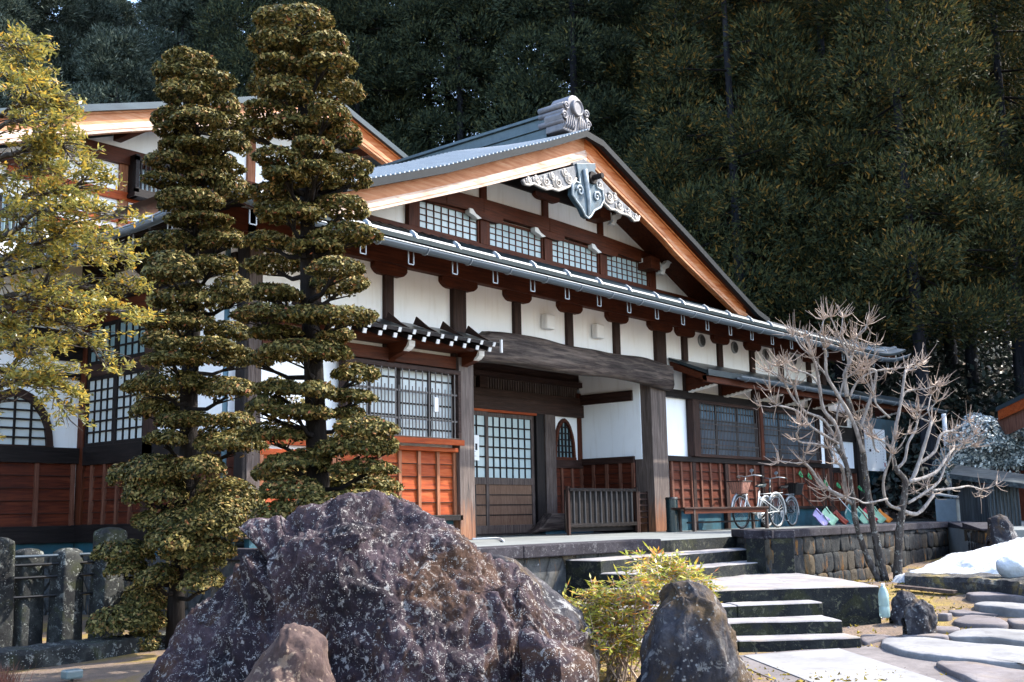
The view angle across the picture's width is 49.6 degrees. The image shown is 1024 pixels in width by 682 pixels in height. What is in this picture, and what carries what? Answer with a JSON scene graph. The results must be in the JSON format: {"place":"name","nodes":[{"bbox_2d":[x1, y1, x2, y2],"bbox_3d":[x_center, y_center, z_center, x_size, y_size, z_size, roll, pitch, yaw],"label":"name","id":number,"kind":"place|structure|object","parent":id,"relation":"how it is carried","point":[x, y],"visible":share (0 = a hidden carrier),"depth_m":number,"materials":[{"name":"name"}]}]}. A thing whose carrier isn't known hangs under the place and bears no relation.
{"place":"outdoors","nodes":[
{"label":"outdoors","id":0,"kind":"place"},
{"bbox_2d":[0,320,1014,681],"bbox_3d":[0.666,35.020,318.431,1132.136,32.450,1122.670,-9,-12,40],"label":"ground","id":1,"kind":"structure","parent":0,"point":[130,668],"depth_m":10.23,"materials":[{"name":"brown soil"}]},
{"bbox_2d":[0,537,14,647],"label":"stone post","id":2,"kind":"object","parent":1,"relation":"on","point":[7,559],"visible":0.9,"depth_m":10.44,"materials":[{"name":"stone"}]},
{"bbox_2d":[0,661,33,681],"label":"grass tuft","id":3,"kind":"object","parent":1,"relation":"on","point":[3,679],"visible":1,"depth_m":8.32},
{"bbox_2d":[0,0,49,107],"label":"forest tree","id":4,"kind":"object","parent":1,"relation":"on","point":[4,8],"visible":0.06,"depth_m":47.00,"materials":[{"name":"green plant"}]},
{"bbox_2d":[12,548,43,645],"bbox_3d":[-4.705,2.575,10.732,0.240,1.125,0.285,-6,-10,29],"label":"stone post","id":5,"kind":"object","parent":1,"relation":"on","point":[27,621],"visible":0.69,"depth_m":10.65,"materials":[{"name":"stone"}]},
{"bbox_2d":[0,0,92,104],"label":"forest tree","id":6,"kind":"object","parent":1,"relation":"on","point":[46,8],"visible":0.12,"depth_m":48.99,"materials":[{"name":"green plant"}]},
{"bbox_2d":[46,548,83,642],"bbox_3d":[-4.372,2.586,10.867,0.237,1.105,0.277,-6,-10,28],"label":"stone post","id":7,"kind":"object","parent":1,"relation":"on","point":[65,610],"visible":0.89,"depth_m":10.79,"materials":[{"name":"stone"}]},
{"bbox_2d":[14,553,133,598],"bbox_3d":[-4.450,2.278,10.788,1.627,0.421,0.028,6,-11,-36],"label":"iron railing","id":8,"kind":"object","parent":7,"relation":"attached to","point":[45,576],"visible":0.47,"depth_m":10.72,"materials":[{"name":"black metal"}]},
{"bbox_2d":[61,668,82,681],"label":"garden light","id":9,"kind":"object","parent":1,"relation":"on","point":[71,674],"visible":1,"depth_m":8.47,"materials":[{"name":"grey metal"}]},
{"bbox_2d":[0,631,165,671],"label":"stone kerb","id":10,"kind":"structure","parent":1,"relation":"on","point":[61,652],"depth_m":9.85,"materials":[{"name":"stone"}]},
{"bbox_2d":[0,19,169,440],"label":"golden fir tree","id":11,"kind":"object","parent":1,"relation":"on","point":[45,144],"visible":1,"depth_m":7.30,"materials":[{"name":"yellow plant"}]},
{"bbox_2d":[37,0,133,102],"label":"forest tree","id":12,"kind":"object","parent":1,"relation":"on","point":[100,9],"visible":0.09,"depth_m":50.85,"materials":[{"name":"green plant"}]},
{"bbox_2d":[60,0,148,102],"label":"forest tree","id":13,"kind":"object","parent":1,"relation":"on","point":[128,11],"visible":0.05,"depth_m":55.43,"materials":[{"name":"green plant"}]},
{"bbox_2d":[88,547,123,637],"bbox_3d":[-4.038,2.594,11.047,0.242,1.096,0.285,-6,-10,27],"label":"stone post","id":14,"kind":"object","parent":1,"relation":"on","point":[106,592],"visible":0.23,"depth_m":10.96,"materials":[{"name":"stone"}]},
{"bbox_2d":[89,527,126,599],"bbox_3d":[-4.660,2.796,12.808,0.294,1.282,0.351,-6,-10,27],"label":"stone post","id":15,"kind":"object","parent":1,"relation":"on","point":[100,535],"visible":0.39,"depth_m":12.79,"materials":[{"name":"stone"}]},
{"bbox_2d":[62,21,159,104],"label":"forest tree","id":16,"kind":"object","parent":1,"relation":"on","point":[113,52],"visible":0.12,"depth_m":42.29,"materials":[{"name":"green plant"}]},
{"bbox_2d":[43,555,211,615],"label":"foundation wall","id":17,"kind":"structure","parent":1,"relation":"on","point":[195,600],"depth_m":14.76,"materials":[{"name":"stone"}]},
{"bbox_2d":[84,45,268,651],"bbox_3d":[-3.164,0.121,10.782,1.485,5.897,2.477,6,-11,-37],"label":"cloud pruned tree","id":18,"kind":"object","parent":1,"relation":"on","point":[194,523],"visible":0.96,"depth_m":10.26,"materials":[{"name":"green plant"}]},
{"bbox_2d":[121,0,246,101],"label":"forest tree","id":19,"kind":"object","parent":1,"relation":"on","point":[181,11],"visible":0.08,"depth_m":46.11,"materials":[{"name":"green plant"}]},
{"bbox_2d":[141,0,250,94],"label":"forest tree","id":20,"kind":"object","parent":1,"relation":"on","point":[233,19],"visible":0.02,"depth_m":51.71,"materials":[{"name":"green plant"}]},
{"bbox_2d":[0,91,407,553],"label":"temple hall","id":21,"kind":"structure","parent":1,"relation":"on","point":[39,459],"depth_m":15.60,"materials":[{"name":"white paint"}]},
{"bbox_2d":[0,195,44,243],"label":"slatted window","id":22,"kind":"structure","parent":21,"relation":"in","point":[2,224],"depth_m":19.30,"materials":[{"name":"glass"}]},
{"bbox_2d":[0,388,53,446],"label":"bell window","id":23,"kind":"structure","parent":21,"relation":"in","point":[21,424],"depth_m":15.17,"materials":[{"name":"paper"}]},
{"bbox_2d":[127,154,184,200],"bbox_3d":[-6.859,-3.094,21.865,0.340,0.840,1.450,-9,-12,40],"label":"slatted window","id":24,"kind":"structure","parent":21,"relation":"in","point":[138,191],"depth_m":21.34,"materials":[{"name":"brown wood"}]},
{"bbox_2d":[187,0,305,86],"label":"cedar tree","id":25,"kind":"object","parent":1,"relation":"on","point":[246,33],"visible":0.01,"depth_m":51.08,"materials":[{"name":"green plant"}]},
{"bbox_2d":[189,0,340,98],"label":"cedar tree","id":26,"kind":"object","parent":1,"relation":"on","point":[232,5],"visible":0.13,"depth_m":44.31,"materials":[{"name":"green plant"}]},
{"bbox_2d":[244,623,335,681],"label":"rock","id":27,"kind":"object","parent":1,"relation":"on","point":[294,652],"visible":1,"depth_m":5.64,"materials":[{"name":"stone"}]},
{"bbox_2d":[228,2,404,519],"bbox_3d":[-1.635,0.005,9.419,1.436,5.573,2.030,0,-9,-5],"label":"cloud pruned tree","id":28,"kind":"object","parent":1,"relation":"on","point":[312,472],"visible":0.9,"depth_m":9.13,"materials":[{"name":"green plant"}]},
{"bbox_2d":[286,0,427,154],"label":"cedar tree","id":29,"kind":"object","parent":1,"relation":"on","point":[360,32],"visible":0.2,"depth_m":45.24,"materials":[{"name":"green plant"}]},
{"bbox_2d":[140,490,587,681],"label":"boulder","id":30,"kind":"object","parent":1,"relation":"on","point":[374,586],"visible":0.89,"depth_m":6.37,"materials":[{"name":"stone"}]},
{"bbox_2d":[305,0,436,152],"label":"cedar tree","id":31,"kind":"object","parent":1,"relation":"on","point":[369,105],"visible":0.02,"depth_m":46.73,"materials":[{"name":"green plant"}]},
{"bbox_2d":[349,0,500,148],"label":"cedar tree","id":32,"kind":"object","parent":1,"relation":"on","point":[430,98],"visible":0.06,"depth_m":46.65,"materials":[{"name":"green plant"}]},
{"bbox_2d":[211,539,660,597],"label":"retaining wall","id":33,"kind":"structure","parent":1,"relation":"on","point":[545,562],"depth_m":11.82,"materials":[{"name":"stone"}]},
{"bbox_2d":[386,0,535,155],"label":"cedar tree","id":34,"kind":"object","parent":1,"relation":"on","point":[452,78],"visible":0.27,"depth_m":45.00,"materials":[{"name":"green plant"}]},
{"bbox_2d":[0,95,952,554],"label":"temple hall","id":35,"kind":"structure","parent":1,"relation":"on","point":[556,297],"depth_m":19.14,"materials":[{"name":"white paint"}]},
{"bbox_2d":[84,373,114,446],"bbox_3d":[-5.739,0.973,15.491,0.760,0.980,0.050,-9,-12,40],"label":"shoji window","id":36,"kind":"structure","parent":35,"relation":"in","point":[101,410],"depth_m":15.49,"materials":[{"name":"paper"}]},
{"bbox_2d":[87,320,116,365],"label":"shoji window","id":37,"kind":"structure","parent":35,"relation":"in","point":[111,325],"depth_m":15.61,"materials":[{"name":"white paper"}]},
{"bbox_2d":[113,368,143,443],"bbox_3d":[-5.160,0.885,15.006,0.760,0.980,0.050,-9,-12,40],"label":"shoji window","id":38,"kind":"structure","parent":35,"relation":"in","point":[125,429],"depth_m":15.07,"materials":[{"name":"paper"}]},
{"bbox_2d":[116,313,145,359],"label":"shoji window","id":39,"kind":"structure","parent":35,"relation":"in","point":[128,346],"depth_m":15.21,"materials":[{"name":"white paper"}]},
{"bbox_2d":[338,358,464,445],"bbox_3d":[-1.511,0.862,15.237,0.200,1.080,2.300,-9,-12,40],"label":"lattice window","id":40,"kind":"structure","parent":35,"relation":"in","point":[405,400],"depth_m":15.44,"materials":[{"name":"paper"}]},
{"bbox_2d":[419,201,479,242],"bbox_3d":[-1.032,-1.945,18.040,0.050,0.500,1.440,-9,-12,40],"label":"gable window","id":41,"kind":"structure","parent":35,"relation":"in","point":[451,221],"depth_m":18.03,"materials":[{"name":"white glass"}]},
{"bbox_2d":[474,410,489,533],"bbox_3d":[-0.854,2.141,18.191,0.040,2.050,1.400,-9,-12,40],"label":"sliding door","id":42,"kind":"structure","parent":35,"relation":"in","point":[480,417],"depth_m":18.60,"materials":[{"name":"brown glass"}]},
{"bbox_2d":[488,412,535,533],"bbox_3d":[-0.037,2.287,19.219,0.040,2.050,1.320,-9,-12,40],"label":"sliding door","id":43,"kind":"structure","parent":35,"relation":"in","point":[511,436],"depth_m":19.25,"materials":[{"name":"brown wood"}]},
{"bbox_2d":[489,222,543,259],"bbox_3d":[0.062,-1.765,19.316,0.050,0.500,1.480,-9,-12,40],"label":"gable window","id":44,"kind":"structure","parent":35,"relation":"in","point":[507,236],"depth_m":19.32,"materials":[{"name":"white glass"}]},
{"bbox_2d":[556,418,576,459],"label":"bell window","id":45,"kind":"structure","parent":35,"relation":"in","point":[565,442],"depth_m":20.54,"materials":[{"name":"brown paper"}]},
{"bbox_2d":[552,239,599,273],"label":"gable window","id":46,"kind":"structure","parent":35,"relation":"in","point":[565,252],"depth_m":20.61,"materials":[{"name":"white glass"}]},
{"bbox_2d":[607,255,648,286],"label":"gable window","id":47,"kind":"structure","parent":35,"relation":"in","point":[619,267],"depth_m":21.87,"materials":[{"name":"white glass"}]},
{"bbox_2d":[698,400,761,459],"bbox_3d":[4.299,1.797,22.088,0.140,1.090,2.440,-9,-12,40],"label":"lattice window","id":48,"kind":"structure","parent":35,"relation":"in","point":[729,431],"depth_m":22.09,"materials":[{"name":"grey glass"}]},
{"bbox_2d":[762,408,821,462],"bbox_3d":[6.054,2.086,24.132,0.140,1.090,2.740,-9,-12,40],"label":"lattice window","id":49,"kind":"structure","parent":35,"relation":"in","point":[776,425],"depth_m":24.00,"materials":[{"name":"grey glass"}]},
{"bbox_2d":[439,0,569,144],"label":"cedar tree","id":50,"kind":"object","parent":1,"relation":"on","point":[518,16],"visible":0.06,"depth_m":49.45,"materials":[{"name":"green plant"}]},
{"bbox_2d":[491,554,599,681],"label":"rock","id":51,"kind":"object","parent":1,"relation":"on","point":[556,602],"visible":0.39,"depth_m":7.63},
{"bbox_2d":[517,628,596,681],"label":"rock","id":52,"kind":"object","parent":1,"relation":"on","point":[541,658],"visible":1,"depth_m":6.04,"materials":[{"name":"stone"}]},
{"bbox_2d":[502,0,633,136],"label":"cedar tree","id":53,"kind":"object","parent":1,"relation":"on","point":[529,17],"depth_m":49.45,"materials":[{"name":"green plant"}]},
{"bbox_2d":[467,0,691,214],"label":"cedar tree","id":54,"kind":"object","parent":1,"relation":"on","point":[552,38],"visible":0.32,"depth_m":41.45,"materials":[{"name":"green plant"}]},
{"bbox_2d":[555,0,700,237],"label":"cedar tree","id":55,"kind":"object","parent":1,"relation":"on","point":[596,73],"visible":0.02,"depth_m":45.46,"materials":[{"name":"green plant"}]},
{"bbox_2d":[562,542,728,681],"bbox_3d":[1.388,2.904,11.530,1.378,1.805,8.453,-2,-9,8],"label":"nandina shrub","id":56,"kind":"object","parent":1,"relation":"on","point":[626,656],"visible":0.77,"depth_m":7.96,"materials":[{"name":"green plant"}]},
{"bbox_2d":[569,0,747,274],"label":"cedar tree","id":57,"kind":"object","parent":1,"relation":"on","point":[617,20],"visible":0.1,"depth_m":42.72,"materials":[{"name":"green plant"}]},
{"bbox_2d":[566,537,757,602],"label":"stone steps","id":58,"kind":"structure","parent":1,"relation":"on","point":[726,556],"depth_m":12.73,"materials":[{"name":"stone"}]},
{"bbox_2d":[636,579,752,681],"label":"boulder","id":59,"kind":"object","parent":1,"relation":"on","point":[690,635],"visible":1,"depth_m":6.79,"materials":[{"name":"stone"}]},
{"bbox_2d":[594,0,797,322],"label":"cedar tree","id":60,"kind":"object","parent":1,"relation":"on","point":[641,35],"visible":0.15,"depth_m":41.39,"materials":[{"name":"green plant"}]},
{"bbox_2d":[577,573,881,651],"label":"stone steps","id":61,"kind":"structure","parent":1,"relation":"on","point":[781,612],"depth_m":10.52,"materials":[{"name":"stone"}]},
{"bbox_2d":[624,0,870,333],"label":"cedar tree","id":62,"kind":"object","parent":1,"relation":"on","point":[743,151],"visible":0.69,"depth_m":33.44,"materials":[{"name":"green plant"}]},
{"bbox_2d":[675,0,848,321],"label":"cedar tree","id":63,"kind":"object","parent":1,"relation":"on","point":[735,113],"visible":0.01,"depth_m":44.59,"materials":[{"name":"green plant"}]},
{"bbox_2d":[600,567,978,681],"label":"moss tufts","id":64,"kind":"object","parent":1,"relation":"on","point":[817,678],"visible":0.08,"depth_m":9.57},
{"bbox_2d":[696,0,903,338],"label":"cedar tree","id":65,"kind":"object","parent":1,"relation":"on","point":[721,77],"visible":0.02,"depth_m":43.97,"materials":[{"name":"green plant"}]},
{"bbox_2d":[699,0,972,388],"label":"cedar tree","id":66,"kind":"object","parent":1,"relation":"on","point":[805,19],"visible":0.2,"depth_m":36.39,"materials":[{"name":"green plant"}]},
{"bbox_2d":[776,0,926,379],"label":"cedar tree","id":67,"kind":"object","parent":1,"relation":"on","point":[904,324],"visible":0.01,"depth_m":45.20,"materials":[{"name":"green plant"}]},
{"bbox_2d":[731,521,987,580],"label":"retaining wall","id":68,"kind":"structure","parent":1,"relation":"on","point":[833,551],"depth_m":14.91,"materials":[{"name":"stone"}]},
{"bbox_2d":[743,296,1007,581],"bbox_3d":[4.846,1.293,14.387,4.317,3.645,1.195,2,-9,-19],"label":"bare pollarded tree","id":69,"kind":"object","parent":1,"relation":"on","point":[852,415],"visible":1,"depth_m":14.37,"materials":[{"name":"grey plant"}]},
{"bbox_2d":[860,634,895,645],"bbox_3d":[3.256,2.713,9.983,0.324,0.105,0.564,-9,-12,40],"label":"paving stone","id":70,"kind":"object","parent":1,"relation":"on","point":[868,639],"visible":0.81,"depth_m":9.91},
{"bbox_2d":[767,0,996,393],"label":"cedar tree","id":71,"kind":"object","parent":1,"relation":"on","point":[876,367],"visible":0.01,"depth_m":41.72,"materials":[{"name":"green plant"}]},
{"bbox_2d":[878,583,889,617],"bbox_3d":[3.409,2.379,10.174,0.096,0.305,0.094,-9,-12,40],"label":"plastic bottle","id":72,"kind":"object","parent":1,"relation":"on","point":[883,603],"visible":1,"depth_m":10.14,"materials":[{"name":"clear plastic"}]},
{"bbox_2d":[761,0,1023,480],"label":"cedar tree","id":73,"kind":"object","parent":1,"relation":"on","point":[891,64],"visible":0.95,"depth_m":31.32,"materials":[{"name":"green plant"}]},
{"bbox_2d":[889,590,915,624],"bbox_3d":[3.842,2.615,10.752,0.368,0.402,0.346,-9,-12,40],"label":"rock","id":74,"kind":"object","parent":1,"relation":"on","point":[901,600],"visible":0.49,"depth_m":10.68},
{"bbox_2d":[805,304,1023,517],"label":"undergrowth","id":75,"kind":"object","parent":1,"relation":"on","point":[995,395],"visible":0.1,"depth_m":36.73,"materials":[{"name":"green plant"}]},
{"bbox_2d":[901,598,937,634],"bbox_3d":[3.690,2.523,10.050,0.296,0.371,0.281,-9,-12,40],"label":"rock","id":76,"kind":"object","parent":1,"relation":"on","point":[919,616],"visible":0.94,"depth_m":9.98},
{"bbox_2d":[894,585,957,593],"bbox_3d":[4.788,2.873,12.844,0.120,0.071,0.750,6,-11,-37],"label":"plank","id":77,"kind":"object","parent":1,"relation":"on","point":[929,589],"visible":1,"depth_m":12.77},
{"bbox_2d":[837,19,1022,396],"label":"cedar tree","id":78,"kind":"object","parent":1,"relation":"on","point":[954,358],"visible":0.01,"depth_m":42.12,"materials":[{"name":"green plant"}]},
{"bbox_2d":[870,397,997,518],"bbox_3d":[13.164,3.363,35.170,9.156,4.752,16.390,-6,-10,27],"label":"shrub","id":79,"kind":"object","parent":1,"relation":"on","point":[926,513],"visible":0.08,"depth_m":30.56,"materials":[{"name":"brown plant"}]},
{"bbox_2d":[858,0,1023,409],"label":"cedar tree","id":80,"kind":"object","parent":1,"relation":"on","point":[970,358],"visible":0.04,"depth_m":38.60,"materials":[{"name":"green plant"}]},
{"bbox_2d":[881,637,1023,669],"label":"paving stone","id":81,"kind":"object","parent":1,"relation":"on","point":[937,650],"visible":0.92,"depth_m":8.89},
{"bbox_2d":[882,0,1023,397],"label":"cedar tree","id":82,"kind":"object","parent":1,"relation":"on","point":[995,10],"visible":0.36,"depth_m":35.83,"materials":[{"name":"green plant"}]},
{"bbox_2d":[892,537,1023,582],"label":"snow pile","id":83,"kind":"object","parent":1,"relation":"on","point":[983,559],"visible":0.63,"depth_m":13.59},
{"bbox_2d":[904,568,1023,595],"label":"rock ledge","id":84,"kind":"object","parent":1,"relation":"on","point":[975,582],"visible":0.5,"depth_m":12.67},
{"bbox_2d":[996,555,1023,577],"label":"snow lump","id":85,"kind":"object","parent":84,"relation":"on","point":[1009,566],"visible":0.93,"depth_m":12.49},
{"bbox_2d":[948,609,998,616],"bbox_3d":[4.583,2.781,11.187,0.293,0.102,0.606,1,-9,-16],"label":"paving stone","id":86,"kind":"object","parent":1,"relation":"on","point":[959,613],"visible":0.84,"depth_m":11.12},
{"bbox_2d":[953,615,1008,628],"bbox_3d":[4.466,2.730,10.673,0.466,0.131,0.877,-3,-9,12],"label":"paving stone","id":87,"kind":"object","parent":1,"relation":"on","point":[976,621],"visible":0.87,"depth_m":10.39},
{"bbox_2d":[942,0,1023,319],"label":"cedar tree","id":88,"kind":"object","parent":1,"relation":"on","point":[1015,20],"visible":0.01,"depth_m":40.89,"materials":[{"name":"green plant"}]},
{"bbox_2d":[948,628,1023,646],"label":"paving stone","id":89,"kind":"object","parent":1,"relation":"on","point":[1013,637],"visible":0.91,"depth_m":9.68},
{"bbox_2d":[949,465,1023,525],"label":"shed","id":90,"kind":"structure","parent":1,"relation":"on","point":[996,501],"depth_m":18.99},
{"bbox_2d":[966,591,1023,602],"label":"paving stone","id":91,"kind":"object","parent":1,"relation":"on","point":[976,597],"visible":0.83,"depth_m":11.85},
{"bbox_2d":[974,601,1023,617],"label":"paving stone","id":92,"kind":"object","parent":1,"relation":"on","point":[1011,609],"visible":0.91,"depth_m":11.05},
{"bbox_2d":[985,514,1018,546],"bbox_3d":[6.579,2.781,14.825,0.494,0.937,0.521,-9,-12,40],"label":"rock","id":93,"kind":"object","parent":1,"relation":"on","point":[1000,528],"visible":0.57,"depth_m":14.74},
{"bbox_2d":[981,394,1023,520],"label":"garden building","id":94,"kind":"structure","parent":1,"relation":"on","point":[1010,419],"depth_m":23.66,"materials":[{"name":"brown wood"}]},
{"bbox_2d":[1007,618,1023,629],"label":"paving stone","id":95,"kind":"object","parent":1,"relation":"on","point":[1016,623],"visible":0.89,"depth_m":10.28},
{"bbox_2d":[235,521,1023,553],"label":"pavement","id":96,"kind":"structure","parent":0,"point":[958,543],"depth_m":16.94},
{"bbox_2d":[564,486,638,534],"bbox_3d":[1.537,2.877,18.848,0.105,0.790,2.033,-9,-12,40],"label":"slatted barrier","id":97,"kind":"object","parent":96,"relation":"on","point":[598,509],"visible":1,"depth_m":18.80,"materials":[{"name":"wood"}]},
{"bbox_2d":[638,491,648,531],"bbox_3d":[2.337,3.037,19.732,0.040,0.720,0.340,-9,-12,40],"label":"slatted barrier","id":98,"kind":"object","parent":96,"relation":"on","point":[646,510],"visible":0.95,"depth_m":19.73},
{"bbox_2d":[665,497,678,531],"bbox_3d":[2.784,3.018,19.284,0.230,0.600,0.230,-9,-12,40],"label":"litter bin","id":99,"kind":"object","parent":96,"relation":"on","point":[672,523],"visible":0.91,"depth_m":19.20,"materials":[{"name":"teal metal"}]},
{"bbox_2d":[671,506,768,531],"bbox_3d":[3.816,3.244,20.263,0.370,0.420,3.057,-9,-12,40],"label":"bench","id":100,"kind":"object","parent":96,"relation":"on","point":[693,511],"visible":0.99,"depth_m":20.01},
{"bbox_2d":[726,469,785,528],"bbox_3d":[4.821,3.085,21.690,0.574,1.141,2.158,-9,-12,40],"label":"bicycle","id":101,"kind":"object","parent":96,"relation":"on","point":[737,488],"visible":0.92,"depth_m":21.30,"materials":[{"name":"white metal"}]},
{"bbox_2d":[759,471,804,526],"bbox_3d":[5.590,3.311,23.216,0.574,1.141,1.868,-9,-12,40],"label":"bicycle","id":102,"kind":"object","parent":96,"relation":"on","point":[795,488],"visible":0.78,"depth_m":23.50,"materials":[{"name":"white metal"}]},
{"bbox_2d":[798,471,838,524],"bbox_3d":[6.716,3.479,24.278,1.073,1.279,0.286,1,-9,-15],"label":"snow shovel","id":103,"kind":"object","parent":96,"relation":"on","point":[826,512],"visible":0.88,"depth_m":24.39,"materials":[{"name":"green plastic"}]},
{"bbox_2d":[862,429,886,485],"bbox_3d":[10.007,3.675,30.478,0.116,2.518,1.328,-9,-12,40],"label":"notice board","id":104,"kind":"object","parent":96,"relation":"on","point":[876,461],"visible":0.7,"depth_m":30.52,"materials":[{"name":"white paper"}]},
{"bbox_2d":[935,493,960,520],"bbox_3d":[8.439,3.235,21.371,0.460,0.609,0.460,-9,-12,40],"label":"utility box","id":105,"kind":"object","parent":96,"relation":"on","point":[948,510],"visible":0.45,"depth_m":21.21,"materials":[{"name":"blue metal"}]},
{"bbox_2d":[929,412,1023,484],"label":"shrub","id":106,"kind":"object","parent":96,"relation":"on","point":[1003,451],"visible":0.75,"depth_m":24.55,"materials":[{"name":"green plant"}]},
{"bbox_2d":[744,648,942,681],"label":"path","id":107,"kind":"structure","parent":0,"point":[805,665],"depth_m":8.39,"materials":[{"name":"white stone"}]},
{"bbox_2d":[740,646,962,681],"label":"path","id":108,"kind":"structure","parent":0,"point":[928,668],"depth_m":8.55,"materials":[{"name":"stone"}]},
{"bbox_2d":[936,661,1023,681],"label":"paving stone","id":109,"kind":"object","parent":108,"relation":"on","point":[965,671],"visible":0.96,"depth_m":7.71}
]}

